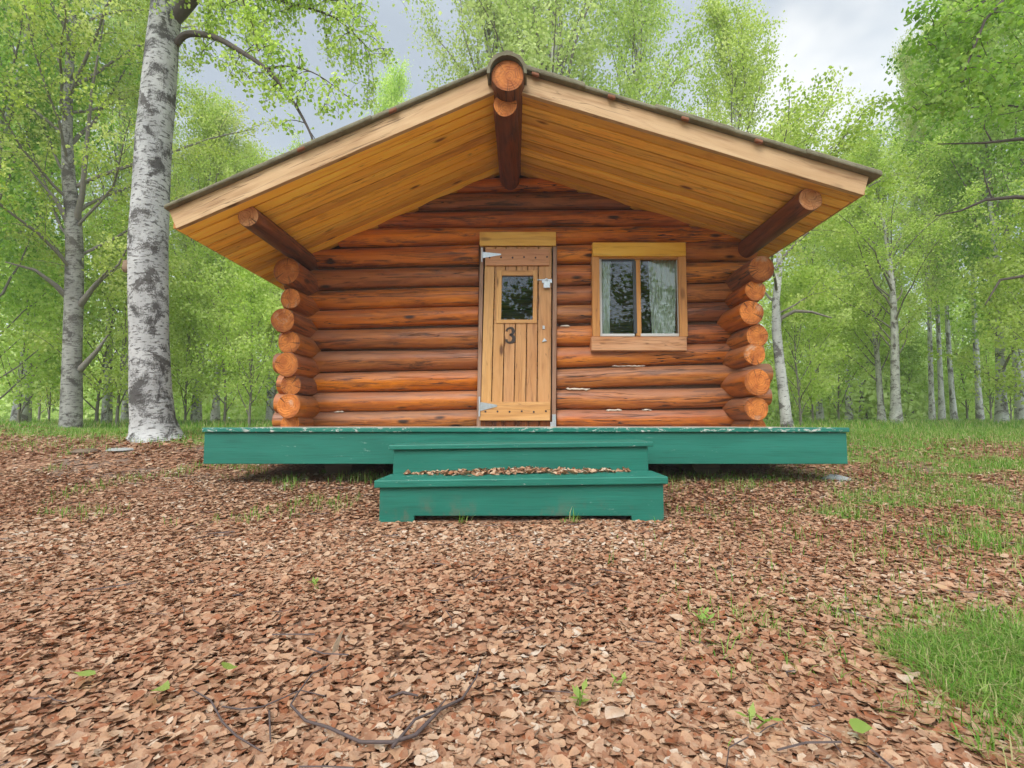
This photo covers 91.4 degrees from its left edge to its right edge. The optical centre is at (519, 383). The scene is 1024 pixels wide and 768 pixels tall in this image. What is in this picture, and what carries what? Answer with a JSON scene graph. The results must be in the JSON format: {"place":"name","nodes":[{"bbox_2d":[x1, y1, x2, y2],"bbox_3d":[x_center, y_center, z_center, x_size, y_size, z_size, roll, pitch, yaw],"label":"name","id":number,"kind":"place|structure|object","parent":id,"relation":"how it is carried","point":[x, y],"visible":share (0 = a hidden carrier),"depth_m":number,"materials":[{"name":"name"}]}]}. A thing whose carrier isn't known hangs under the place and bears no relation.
{"place":"outdoors","nodes":[
{"label":"outdoors","id":0,"kind":"place"},
{"bbox_2d":[0,422,1023,767],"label":"ground","id":1,"kind":"structure","parent":0,"point":[386,468],"depth_m":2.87,"materials":[{"name":"brown plant"}]},
{"bbox_2d":[0,281,100,419],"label":"sapling","id":2,"kind":"object","parent":1,"relation":"on","point":[39,413],"visible":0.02,"depth_m":14.98,"materials":[{"name":"green plant"}]},
{"bbox_2d":[0,288,104,419],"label":"bush","id":3,"kind":"object","parent":1,"relation":"on","point":[50,397],"visible":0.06,"depth_m":12.98,"materials":[{"name":"green plant"}]},
{"bbox_2d":[0,0,117,230],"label":"birch tree","id":4,"kind":"object","parent":1,"relation":"on","point":[54,167],"visible":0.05,"depth_m":12.01,"materials":[{"name":"green plant"}]},
{"bbox_2d":[0,239,120,423],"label":"bush","id":5,"kind":"object","parent":1,"relation":"on","point":[4,344],"visible":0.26,"depth_m":10.54,"materials":[{"name":"green plant"}]},
{"bbox_2d":[0,139,126,409],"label":"sapling","id":6,"kind":"object","parent":1,"relation":"on","point":[34,359],"visible":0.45,"depth_m":9.88,"materials":[{"name":"green plant"}]},
{"bbox_2d":[0,0,140,423],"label":"birch tree","id":7,"kind":"object","parent":1,"relation":"on","point":[26,415],"visible":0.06,"depth_m":12.02,"materials":[{"name":"green plant"}]},
{"bbox_2d":[68,448,101,453],"bbox_3d":[-4.126,0.648,4.749,0.338,0.073,0.207,0,-4,0],"label":"stone","id":8,"kind":"object","parent":1,"relation":"on","point":[79,451],"visible":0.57,"depth_m":4.69,"materials":[{"name":"brown stone"}]},
{"bbox_2d":[74,670,95,675],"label":"green leaf","id":9,"kind":"object","parent":1,"relation":"on","point":[87,673],"visible":1,"depth_m":1.06,"materials":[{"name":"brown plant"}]},
{"bbox_2d":[0,0,185,317],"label":"birch tree","id":10,"kind":"object","parent":1,"relation":"on","point":[27,60],"visible":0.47,"depth_m":8.99,"materials":[{"name":"green plant"}]},
{"bbox_2d":[0,222,199,426],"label":"bush","id":11,"kind":"object","parent":1,"relation":"on","point":[115,294],"visible":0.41,"depth_m":9.40,"materials":[{"name":"green plant"}]},
{"bbox_2d":[14,178,191,423],"bbox_3d":[-9.116,-1.732,11.205,3.504,5.502,3.246,3,-5,-34],"label":"sapling","id":12,"kind":"object","parent":1,"relation":"on","point":[113,225],"visible":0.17,"depth_m":10.85,"materials":[{"name":"green plant"}]},
{"bbox_2d":[38,0,189,422],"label":"birch tree","id":13,"kind":"object","parent":1,"relation":"on","point":[106,413],"visible":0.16,"depth_m":12.50,"materials":[{"name":"green plant"}]},
{"bbox_2d":[106,448,133,451],"bbox_3d":[-3.864,0.642,4.845,0.291,0.051,0.228,0,-4,0],"label":"stone","id":14,"kind":"object","parent":1,"relation":"on","point":[122,449],"visible":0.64,"depth_m":4.78,"materials":[{"name":"grey stone"}]},
{"bbox_2d":[0,0,278,428],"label":"birch tree","id":15,"kind":"object","parent":1,"relation":"on","point":[74,365],"visible":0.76,"depth_m":8.50,"materials":[{"name":"green plant"}]},
{"bbox_2d":[87,19,192,420],"bbox_3d":[-10.913,-5.252,14.662,3.064,12.925,3.161,-1,-5,14],"label":"birch tree","id":16,"kind":"object","parent":1,"relation":"on","point":[124,414],"visible":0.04,"depth_m":13.95,"materials":[{"name":"green plant"}]},
{"bbox_2d":[92,299,204,403],"bbox_3d":[-11.217,-0.963,15.195,3.062,4.455,3.467,4,-6,-40],"label":"bush","id":17,"kind":"object","parent":1,"relation":"on","point":[181,350],"visible":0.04,"depth_m":14.90,"materials":[{"name":"green plant"}]},
{"bbox_2d":[151,680,169,690],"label":"green leaf","id":18,"kind":"object","parent":1,"relation":"on","point":[165,686],"visible":1,"depth_m":1.00,"materials":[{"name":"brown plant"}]},
{"bbox_2d":[112,279,238,420],"bbox_3d":[-8.251,-0.932,11.809,3.099,3.983,2.737,1,-5,-12],"label":"bush","id":19,"kind":"object","parent":1,"relation":"on","point":[189,341],"visible":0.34,"depth_m":12.03,"materials":[{"name":"green plant"}]},
{"bbox_2d":[24,0,413,442],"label":"birch tree","id":20,"kind":"object","parent":1,"relation":"on","point":[145,268],"visible":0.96,"depth_m":5.54,"materials":[{"name":"white plant"}]},
{"bbox_2d":[169,78,270,423],"bbox_3d":[-8.603,-3.650,13.627,3.085,9.648,3.322,-4,-6,42],"label":"birch tree","id":21,"kind":"object","parent":1,"relation":"on","point":[215,112],"visible":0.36,"depth_m":13.52,"materials":[{"name":"green plant"}]},
{"bbox_2d":[169,106,270,422],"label":"birch tree","id":22,"kind":"object","parent":1,"relation":"on","point":[237,146],"visible":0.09,"depth_m":14.14,"materials":[{"name":"green plant"}]},
{"bbox_2d":[170,129,279,422],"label":"birch tree","id":23,"kind":"object","parent":1,"relation":"on","point":[215,412],"visible":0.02,"depth_m":15.24,"materials":[{"name":"green plant"}]},
{"bbox_2d":[169,240,281,423],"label":"sapling","id":24,"kind":"object","parent":1,"relation":"on","point":[203,251],"visible":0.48,"depth_m":10.90,"materials":[{"name":"green plant"}]},
{"bbox_2d":[221,662,237,669],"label":"green leaf","id":25,"kind":"object","parent":1,"relation":"on","point":[226,665],"visible":1,"depth_m":1.09,"materials":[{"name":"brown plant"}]},
{"bbox_2d":[176,256,283,426],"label":"birch tree","id":26,"kind":"object","parent":1,"relation":"on","point":[253,300],"visible":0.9,"depth_m":9.60,"materials":[{"name":"green plant"}]},
{"bbox_2d":[196,260,283,413],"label":"sapling","id":27,"kind":"object","parent":1,"relation":"on","point":[276,342],"visible":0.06,"depth_m":12.55,"materials":[{"name":"green plant"}]},
{"bbox_2d":[192,132,305,420],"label":"birch tree","id":28,"kind":"object","parent":1,"relation":"on","point":[269,413],"visible":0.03,"depth_m":14.89,"materials":[{"name":"green plant"}]},
{"bbox_2d":[192,689,324,751],"bbox_3d":[-0.546,0.620,0.951,0.278,0.013,0.176,-1,-5,13],"label":"fallen branch","id":29,"kind":"object","parent":1,"relation":"on","point":[228,727],"visible":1,"depth_m":0.95,"materials":[{"name":"brown plant"}]},
{"bbox_2d":[312,577,319,588],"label":"seedling","id":30,"kind":"object","parent":1,"relation":"on","point":[314,582],"visible":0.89,"depth_m":1.67,"materials":[{"name":"green plant"}]},
{"bbox_2d":[332,629,343,652],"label":"dry leaf","id":31,"kind":"object","parent":1,"relation":"on","point":[336,645],"visible":0.87,"depth_m":1.20,"materials":[{"name":"beige plant"}]},
{"bbox_2d":[357,53,413,117],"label":"birch tree","id":32,"kind":"object","parent":1,"relation":"on","point":[393,97],"visible":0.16,"depth_m":17.79,"materials":[{"name":"green plant"}]},
{"bbox_2d":[289,660,481,748],"bbox_3d":[-0.269,0.620,0.995,0.361,0.018,0.321,0,-4,0],"label":"fallen branch","id":33,"kind":"object","parent":1,"relation":"on","point":[402,737],"visible":1,"depth_m":0.90,"materials":[{"name":"brown plant"}]},
{"bbox_2d":[404,0,605,91],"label":"birch tree","id":34,"kind":"object","parent":1,"relation":"on","point":[459,67],"visible":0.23,"depth_m":13.63,"materials":[{"name":"green plant"}]},
{"bbox_2d":[0,248,1021,420],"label":"woodland","id":35,"kind":"object","parent":1,"relation":"on","point":[908,405],"visible":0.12,"depth_m":18.51,"materials":[{"name":"green plant"}]},
{"bbox_2d":[0,468,1023,767],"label":"stick litter","id":36,"kind":"object","parent":1,"relation":"on","point":[530,626],"visible":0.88,"depth_m":1.52,"materials":[{"name":"brown plant"}]},
{"bbox_2d":[0,416,1023,767],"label":"grass","id":37,"kind":"structure","parent":1,"relation":"on","point":[998,660],"depth_m":2.45,"materials":[{"name":"green plant"}]},
{"bbox_2d":[374,439,667,521],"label":"porch steps","id":38,"kind":"structure","parent":1,"relation":"on","point":[635,493],"depth_m":2.89,"materials":[{"name":"teal paint"}]},
{"bbox_2d":[403,466,629,475],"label":"step leaves","id":39,"kind":"object","parent":38,"relation":"on","point":[514,470],"visible":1,"depth_m":3.15,"materials":[{"name":"brown plant"}]},
{"bbox_2d":[202,425,849,474],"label":"porch deck","id":40,"kind":"structure","parent":1,"relation":"on","point":[351,449],"depth_m":3.69,"materials":[{"name":"teal paint"}]},
{"bbox_2d":[164,50,881,426],"bbox_3d":[0.027,-0.766,6.709,5.585,3.218,5.940,0,-4,0],"label":"log cabin","id":41,"kind":"object","parent":40,"relation":"on","point":[506,238],"visible":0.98,"depth_m":5.08,"materials":[{"name":"brown wood"}]},
{"bbox_2d":[478,247,551,420],"bbox_3d":[-0.043,-0.524,5.099,0.742,1.787,0.105,0,-4,0],"label":"door","id":42,"kind":"structure","parent":41,"relation":"in","point":[529,399],"depth_m":5.08,"materials":[{"name":"brown wood"}]},
{"bbox_2d":[589,242,687,351],"bbox_3d":[1.215,-0.890,5.173,0.987,1.121,0.182,0,-4,0],"label":"window","id":43,"kind":"structure","parent":41,"relation":"in","point":[666,261],"depth_m":5.14,"materials":[{"name":"brown wood"}]},
{"bbox_2d":[569,678,589,708],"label":"seedling","id":44,"kind":"object","parent":1,"relation":"on","point":[577,693],"visible":0.98,"depth_m":0.99,"materials":[{"name":"green plant"}]},
{"bbox_2d":[438,0,722,112],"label":"birch tree","id":45,"kind":"object","parent":1,"relation":"on","point":[560,56],"visible":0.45,"depth_m":11.85,"materials":[{"name":"green plant"}]},
{"bbox_2d":[605,706,624,718],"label":"dry leaf","id":46,"kind":"object","parent":1,"relation":"on","point":[612,712],"visible":1,"depth_m":0.92,"materials":[{"name":"beige plant"}]},
{"bbox_2d":[611,672,626,688],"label":"seedling","id":47,"kind":"object","parent":1,"relation":"on","point":[624,676],"visible":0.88,"depth_m":1.06,"materials":[{"name":"green plant"}]},
{"bbox_2d":[563,0,725,116],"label":"birch tree","id":48,"kind":"object","parent":1,"relation":"on","point":[638,36],"visible":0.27,"depth_m":13.93,"materials":[{"name":"green plant"}]},
{"bbox_2d":[692,607,716,625],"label":"seedling","id":49,"kind":"object","parent":1,"relation":"on","point":[702,615],"visible":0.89,"depth_m":1.38,"materials":[{"name":"green plant"}]},
{"bbox_2d":[735,702,783,728],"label":"seedling","id":50,"kind":"object","parent":1,"relation":"on","point":[751,711],"visible":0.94,"depth_m":0.91,"materials":[{"name":"green plant"}]},
{"bbox_2d":[674,0,882,286],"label":"birch tree","id":51,"kind":"object","parent":1,"relation":"on","point":[733,76],"visible":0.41,"depth_m":12.87,"materials":[{"name":"green plant"}]},
{"bbox_2d":[763,216,851,419],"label":"birch tree","id":52,"kind":"object","parent":1,"relation":"on","point":[819,412],"visible":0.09,"depth_m":15.00,"materials":[{"name":"green plant"}]},
{"bbox_2d":[759,261,862,424],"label":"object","id":53,"kind":"object","parent":1,"relation":"on","point":[785,294],"visible":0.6,"depth_m":10.98,"materials":[{"name":"green plant"}]},
{"bbox_2d":[762,255,876,421],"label":"sapling","id":54,"kind":"object","parent":1,"relation":"on","point":[821,365],"visible":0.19,"depth_m":12.92,"materials":[{"name":"green plant"}]},
{"bbox_2d":[745,53,924,426],"bbox_3d":[4.942,-2.250,9.228,4.041,6.193,4.276,0,-4,0],"label":"birch tree","id":55,"kind":"object","parent":1,"relation":"on","point":[785,412],"visible":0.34,"depth_m":8.82,"materials":[{"name":"green plant"}]},
{"bbox_2d":[821,474,850,481],"bbox_3d":[2.457,0.749,3.909,0.232,0.091,0.138,0,-4,0],"label":"stone","id":56,"kind":"object","parent":1,"relation":"on","point":[838,477],"visible":0.52,"depth_m":3.87,"materials":[{"name":"grey stone"}]},
{"bbox_2d":[786,271,927,419],"bbox_3d":[9.579,-0.977,14.852,3.484,4.477,3.077,0,-4,6],"label":"bush","id":57,"kind":"object","parent":1,"relation":"on","point":[838,408],"visible":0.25,"depth_m":14.22,"materials":[{"name":"green plant"}]},
{"bbox_2d":[849,718,872,733],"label":"green leaf","id":58,"kind":"object","parent":1,"relation":"on","point":[859,725],"visible":1,"depth_m":0.88,"materials":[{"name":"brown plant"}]},
{"bbox_2d":[807,203,918,420],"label":"birch tree","id":59,"kind":"object","parent":1,"relation":"on","point":[848,414],"visible":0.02,"depth_m":17.88,"materials":[{"name":"green plant"}]},
{"bbox_2d":[829,195,906,419],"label":"birch tree","id":60,"kind":"object","parent":1,"relation":"on","point":[871,346],"visible":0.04,"depth_m":18.89,"materials":[{"name":"green plant"}]},
{"bbox_2d":[800,146,939,420],"bbox_3d":[9.261,-2.684,13.668,3.154,7.672,3.396,0,-4,2],"label":"birch tree","id":61,"kind":"object","parent":1,"relation":"on","point":[881,413],"visible":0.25,"depth_m":13.26,"materials":[{"name":"green plant"}]},
{"bbox_2d":[820,284,923,418],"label":"sapling","id":62,"kind":"object","parent":1,"relation":"on","point":[867,397],"visible":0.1,"depth_m":18.96,"materials":[{"name":"green plant"}]},
{"bbox_2d":[788,122,992,422],"bbox_3d":[8.877,-2.976,12.268,4.176,8.008,4.309,-4,-6,39],"label":"birch tree","id":63,"kind":"object","parent":1,"relation":"on","point":[875,160],"visible":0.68,"depth_m":12.16,"materials":[{"name":"green plant"}]},
{"bbox_2d":[866,344,914,407],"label":"bush","id":64,"kind":"object","parent":1,"relation":"on","point":[882,371],"visible":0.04,"depth_m":19.77,"materials":[{"name":"green plant"}]},
{"bbox_2d":[862,296,947,415],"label":"sapling","id":65,"kind":"object","parent":1,"relation":"on","point":[913,364],"visible":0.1,"depth_m":18.57,"materials":[{"name":"green plant"}]},
{"bbox_2d":[871,334,944,412],"bbox_3d":[14.157,-0.294,18.565,2.837,3.646,2.506,-3,-6,37],"label":"bush","id":66,"kind":"object","parent":1,"relation":"on","point":[910,355],"visible":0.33,"depth_m":18.38,"materials":[{"name":"green plant"}]},
{"bbox_2d":[878,26,966,420],"bbox_3d":[12.334,-4.979,15.379,2.406,12.492,2.093,-3,-5,31],"label":"birch tree","id":67,"kind":"object","parent":1,"relation":"on","point":[931,408],"visible":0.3,"depth_m":15.25,"materials":[{"name":"green plant"}]},
{"bbox_2d":[887,45,976,419],"bbox_3d":[13.188,-5.173,15.823,2.818,12.925,2.908,2,-5,-29],"label":"birch tree","id":68,"kind":"object","parent":1,"relation":"on","point":[941,408],"visible":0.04,"depth_m":15.65,"materials":[{"name":"green plant"}]},
{"bbox_2d":[895,14,969,419],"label":"birch tree","id":69,"kind":"object","parent":1,"relation":"on","point":[953,407],"visible":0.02,"depth_m":16.29,"materials":[{"name":"grey plant"}]},
{"bbox_2d":[848,0,1023,421],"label":"birch tree","id":70,"kind":"object","parent":1,"relation":"on","point":[1001,410],"visible":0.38,"depth_m":12.11,"materials":[{"name":"green plant"}]},
{"bbox_2d":[926,583,946,587],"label":"dry leaf","id":71,"kind":"object","parent":1,"relation":"on","point":[940,585],"visible":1,"depth_m":1.59,"materials":[{"name":"plant"}]},
{"bbox_2d":[899,280,994,418],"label":"sapling","id":72,"kind":"object","parent":1,"relation":"on","point":[966,406],"visible":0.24,"depth_m":17.66,"materials":[{"name":"green plant"}]},
{"bbox_2d":[879,0,1023,304],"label":"birch tree","id":73,"kind":"object","parent":1,"relation":"on","point":[1002,72],"visible":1,"depth_m":4.39,"materials":[{"name":"green plant"}]},
{"bbox_2d":[915,0,991,419],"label":"birch tree","id":74,"kind":"object","parent":1,"relation":"on","point":[979,410],"visible":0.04,"depth_m":15.09,"materials":[{"name":"green plant"}]},
{"bbox_2d":[908,0,1023,419],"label":"birch tree","id":75,"kind":"object","parent":1,"relation":"on","point":[1019,411],"visible":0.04,"depth_m":13.50,"materials":[{"name":"green plant"}]},
{"bbox_2d":[924,286,1011,418],"bbox_3d":[15.894,-0.935,16.408,3.167,4.608,3.585,2,-5,-22],"label":"bush","id":76,"kind":"object","parent":1,"relation":"on","point":[990,349],"visible":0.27,"depth_m":16.71,"materials":[{"name":"green plant"}]},
{"bbox_2d":[914,231,1023,407],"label":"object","id":77,"kind":"object","parent":1,"relation":"on","point":[1002,383],"visible":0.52,"depth_m":11.16,"materials":[{"name":"green plant"}]},
{"bbox_2d":[915,0,1023,231],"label":"birch tree","id":78,"kind":"object","parent":1,"relation":"on","point":[973,138],"visible":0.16,"depth_m":11.97,"materials":[{"name":"green plant"}]},
{"bbox_2d":[946,169,1023,381],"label":"sapling","id":79,"kind":"object","parent":1,"relation":"on","point":[1017,318],"visible":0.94,"depth_m":10.05,"materials":[{"name":"green plant"}]},
{"bbox_2d":[957,339,1013,419],"bbox_3d":[16.497,-0.438,16.485,2.462,3.583,2.788,3,-5,-34],"label":"bush","id":80,"kind":"object","parent":1,"relation":"on","point":[1010,399],"visible":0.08,"depth_m":16.63,"materials":[{"name":"green plant"}]},
{"bbox_2d":[0,0,1023,417],"label":"sky","id":81,"kind":"structure","parent":0,"point":[855,35],"materials":[{"name":"white"}]}
]}

